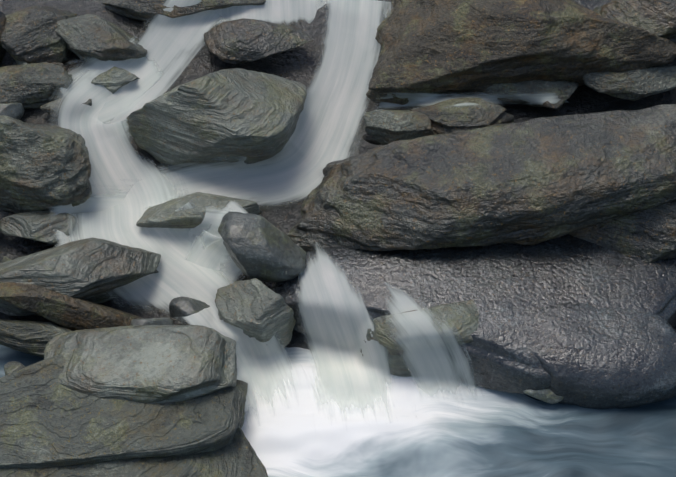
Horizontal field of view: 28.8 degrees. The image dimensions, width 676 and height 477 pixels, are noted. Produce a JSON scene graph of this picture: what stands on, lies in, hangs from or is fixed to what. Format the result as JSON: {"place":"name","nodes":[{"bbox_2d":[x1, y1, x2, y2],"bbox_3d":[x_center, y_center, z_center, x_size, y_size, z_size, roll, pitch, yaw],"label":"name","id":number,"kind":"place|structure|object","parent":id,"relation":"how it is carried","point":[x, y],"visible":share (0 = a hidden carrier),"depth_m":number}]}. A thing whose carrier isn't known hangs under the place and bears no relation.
{"place":"outdoors","nodes":[
{"label":"outdoors","id":0,"kind":"place"},
{"bbox_2d":[49,0,320,425],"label":"water","id":1,"kind":"structure","parent":0,"point":[169,45],"depth_m":8.16},
{"bbox_2d":[0,210,76,244],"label":"rock","id":2,"kind":"object","parent":1,"relation":"on","point":[41,226],"visible":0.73,"depth_m":7.91},
{"bbox_2d":[58,39,162,123],"bbox_3d":[-1.467,-0.998,8.523,0.728,0.389,0.573,-22,46,-23],"label":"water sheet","id":3,"kind":"object","parent":1,"relation":"on","point":[146,72],"visible":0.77,"depth_m":8.56},
{"bbox_2d":[49,179,234,278],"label":"waterfall","id":4,"kind":"structure","parent":1,"relation":"on","point":[213,217],"depth_m":8.00},
{"bbox_2d":[148,0,391,208],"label":"water","id":5,"kind":"structure","parent":4,"relation":"on","point":[327,126],"depth_m":8.47},
{"bbox_2d":[150,0,391,26],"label":"water","id":6,"kind":"structure","parent":5,"relation":"on","point":[280,11],"depth_m":8.93},
{"bbox_2d":[130,317,173,325],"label":"rock","id":7,"kind":"object","parent":1,"relation":"in","point":[155,321],"visible":0.42,"depth_m":7.49},
{"bbox_2d":[169,296,209,324],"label":"rock","id":8,"kind":"object","parent":1,"relation":"in","point":[181,307],"visible":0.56,"depth_m":7.56},
{"bbox_2d":[185,200,248,283],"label":"water","id":9,"kind":"structure","parent":1,"relation":"on","point":[208,248],"depth_m":7.90},
{"bbox_2d":[0,345,675,476],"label":"pool water","id":10,"kind":"structure","parent":0,"point":[494,433],"depth_m":7.15},
{"bbox_2d":[4,361,24,374],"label":"rock","id":11,"kind":"object","parent":10,"relation":"on","point":[11,367],"visible":0.48,"depth_m":7.44},
{"bbox_2d":[0,319,70,357],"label":"rock","id":12,"kind":"object","parent":10,"relation":"on","point":[30,337],"visible":0.69,"depth_m":7.47},
{"bbox_2d":[0,282,141,329],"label":"rock","id":13,"kind":"object","parent":12,"relation":"on","point":[66,311],"visible":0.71,"depth_m":7.51},
{"bbox_2d":[0,427,267,476],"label":"rock","id":14,"kind":"object","parent":10,"relation":"in","point":[237,456],"visible":0.27,"depth_m":6.82},
{"bbox_2d":[0,354,247,468],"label":"rock","id":15,"kind":"object","parent":14,"relation":"on","point":[47,419],"visible":0.52,"depth_m":6.88},
{"bbox_2d":[44,325,236,403],"bbox_3d":[-1.079,0.717,7.159,1.080,0.386,0.584,-1,49,4],"label":"rock","id":16,"kind":"object","parent":15,"relation":"on","point":[148,364],"visible":0.83,"depth_m":7.00},
{"bbox_2d":[297,243,396,423],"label":"waterfall","id":17,"kind":"object","parent":10,"relation":"on","point":[338,323],"visible":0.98,"depth_m":7.47},
{"bbox_2d":[384,282,484,405],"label":"waterfall","id":18,"kind":"structure","parent":10,"relation":"on","point":[432,365],"depth_m":7.34},
{"bbox_2d":[523,389,562,403],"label":"rock","id":19,"kind":"object","parent":10,"relation":"on","point":[548,396],"visible":0.54,"depth_m":7.28},
{"bbox_2d":[0,0,675,349],"bbox_3d":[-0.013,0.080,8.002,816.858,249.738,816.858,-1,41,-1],"label":"rocky ground","id":20,"kind":"structure","parent":0,"point":[299,63],"depth_m":8.71},
{"bbox_2d":[0,11,6,62],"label":"rock","id":21,"kind":"object","parent":20,"relation":"on","point":[3,51],"visible":0.6,"depth_m":8.55},
{"bbox_2d":[0,103,23,118],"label":"rock","id":22,"kind":"object","parent":20,"relation":"on","point":[14,110],"visible":0.71,"depth_m":8.38},
{"bbox_2d":[0,62,72,108],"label":"rock","id":23,"kind":"object","parent":20,"relation":"on","point":[34,85],"visible":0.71,"depth_m":8.46},
{"bbox_2d":[16,60,28,64],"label":"rock","id":24,"kind":"object","parent":23,"relation":"on","point":[20,62],"visible":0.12,"depth_m":8.56},
{"bbox_2d":[0,5,76,63],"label":"rock","id":25,"kind":"object","parent":20,"relation":"on","point":[29,35],"visible":0.69,"depth_m":8.57},
{"bbox_2d":[0,115,91,213],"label":"rock","id":26,"kind":"object","parent":20,"relation":"on","point":[43,167],"visible":0.85,"depth_m":7.87},
{"bbox_2d":[52,62,66,70],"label":"rock","id":27,"kind":"object","parent":20,"relation":"on","point":[61,65],"visible":0.04,"depth_m":8.61},
{"bbox_2d":[40,98,91,116],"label":"rock","id":28,"kind":"object","parent":20,"relation":"on","point":[46,107],"visible":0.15,"depth_m":8.43},
{"bbox_2d":[0,237,160,315],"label":"rock","id":29,"kind":"object","parent":20,"relation":"on","point":[95,270],"visible":0.83,"depth_m":7.64},
{"bbox_2d":[1,256,10,262],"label":"rock","id":30,"kind":"object","parent":29,"relation":"on","point":[5,259],"visible":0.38,"depth_m":7.81},
{"bbox_2d":[55,14,146,61],"bbox_3d":[-1.559,-1.310,8.665,0.583,0.248,0.422,21,45,22],"label":"rock","id":31,"kind":"object","parent":20,"relation":"on","point":[86,36],"visible":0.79,"depth_m":8.57},
{"bbox_2d":[91,66,139,93],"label":"rock","id":32,"kind":"object","parent":20,"relation":"on","point":[114,79],"visible":0.44,"depth_m":8.52},
{"bbox_2d":[102,0,265,21],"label":"rock","id":33,"kind":"object","parent":20,"relation":"on","point":[141,10],"visible":0.62,"depth_m":8.81},
{"bbox_2d":[136,192,261,228],"bbox_3d":[-0.850,-0.178,8.058,0.764,0.176,0.252,-3,50,-3],"label":"rock","id":34,"kind":"object","parent":20,"relation":"on","point":[164,215],"visible":0.62,"depth_m":7.99},
{"bbox_2d":[126,68,306,166],"bbox_3d":[-0.759,-0.763,8.251,1.154,0.598,0.639,-3,50,-4],"label":"rock","id":35,"kind":"object","parent":20,"relation":"on","point":[251,116],"visible":0.98,"depth_m":8.09},
{"bbox_2d":[215,278,295,350],"bbox_3d":[-0.480,0.458,7.525,0.464,0.417,0.320,8,42,9],"label":"rock","id":36,"kind":"object","parent":20,"relation":"on","point":[259,310],"visible":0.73,"depth_m":7.41},
{"bbox_2d":[204,18,313,63],"bbox_3d":[-0.524,-1.304,8.706,0.722,0.174,0.362,-4,50,-4],"label":"rock","id":37,"kind":"object","parent":20,"relation":"on","point":[242,40],"visible":1,"depth_m":8.63},
{"bbox_2d":[362,133,381,144],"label":"rock","id":38,"kind":"object","parent":20,"relation":"on","point":[366,137],"visible":0.35,"depth_m":8.32},
{"bbox_2d":[363,109,436,144],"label":"rock","id":39,"kind":"object","parent":38,"relation":"on","point":[383,127],"visible":0.88,"depth_m":8.25},
{"bbox_2d":[360,299,478,376],"bbox_3d":[0.516,0.539,7.548,0.798,0.502,0.480,0,41,0],"label":"rock","id":40,"kind":"object","parent":20,"relation":"on","point":[462,318],"visible":0.4,"depth_m":7.33},
{"bbox_2d":[409,97,513,133],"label":"rock","id":41,"kind":"object","parent":20,"relation":"on","point":[443,117],"visible":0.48,"depth_m":8.29},
{"bbox_2d":[374,91,568,108],"bbox_3d":[0.872,-0.866,8.419,1.320,0.250,0.252,-3,41,-4],"label":"water trickle","id":42,"kind":"object","parent":20,"relation":"on","point":[423,99],"visible":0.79,"depth_m":8.46},
{"bbox_2d":[271,234,675,393],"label":"rock","id":43,"kind":"object","parent":20,"relation":"on","point":[504,286],"visible":0.35,"depth_m":7.54},
{"bbox_2d":[218,211,306,281],"bbox_3d":[-0.436,0.050,7.635,0.533,0.354,0.380,10,50,5],"label":"rock","id":44,"kind":"object","parent":43,"relation":"on","point":[260,248],"visible":1,"depth_m":7.51},
{"bbox_2d":[287,104,675,250],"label":"rock","id":45,"kind":"object","parent":20,"relation":"on","point":[535,181],"visible":0.96,"depth_m":7.61},
{"bbox_2d":[366,0,675,106],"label":"rock","id":46,"kind":"object","parent":20,"relation":"on","point":[443,48],"visible":0.92,"depth_m":8.41},
{"bbox_2d":[481,80,578,106],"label":"rock","id":47,"kind":"object","parent":46,"relation":"on","point":[565,90],"visible":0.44,"depth_m":8.51},
{"bbox_2d":[542,96,562,110],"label":"rock","id":48,"kind":"object","parent":47,"relation":"on","point":[558,105],"visible":0.62,"depth_m":8.46},
{"bbox_2d":[521,303,675,408],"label":"rock","id":49,"kind":"object","parent":20,"relation":"on","point":[589,356],"visible":0.44,"depth_m":7.27},
{"bbox_2d":[570,200,675,262],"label":"rock","id":50,"kind":"object","parent":20,"relation":"on","point":[647,236],"visible":0.29,"depth_m":7.69},
{"bbox_2d":[583,65,675,100],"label":"rock","id":51,"kind":"object","parent":20,"relation":"on","point":[633,85],"visible":0.85,"depth_m":8.54},
{"bbox_2d":[593,0,675,43],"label":"rock","id":52,"kind":"object","parent":20,"relation":"on","point":[656,17],"visible":0.54,"depth_m":8.60}
]}

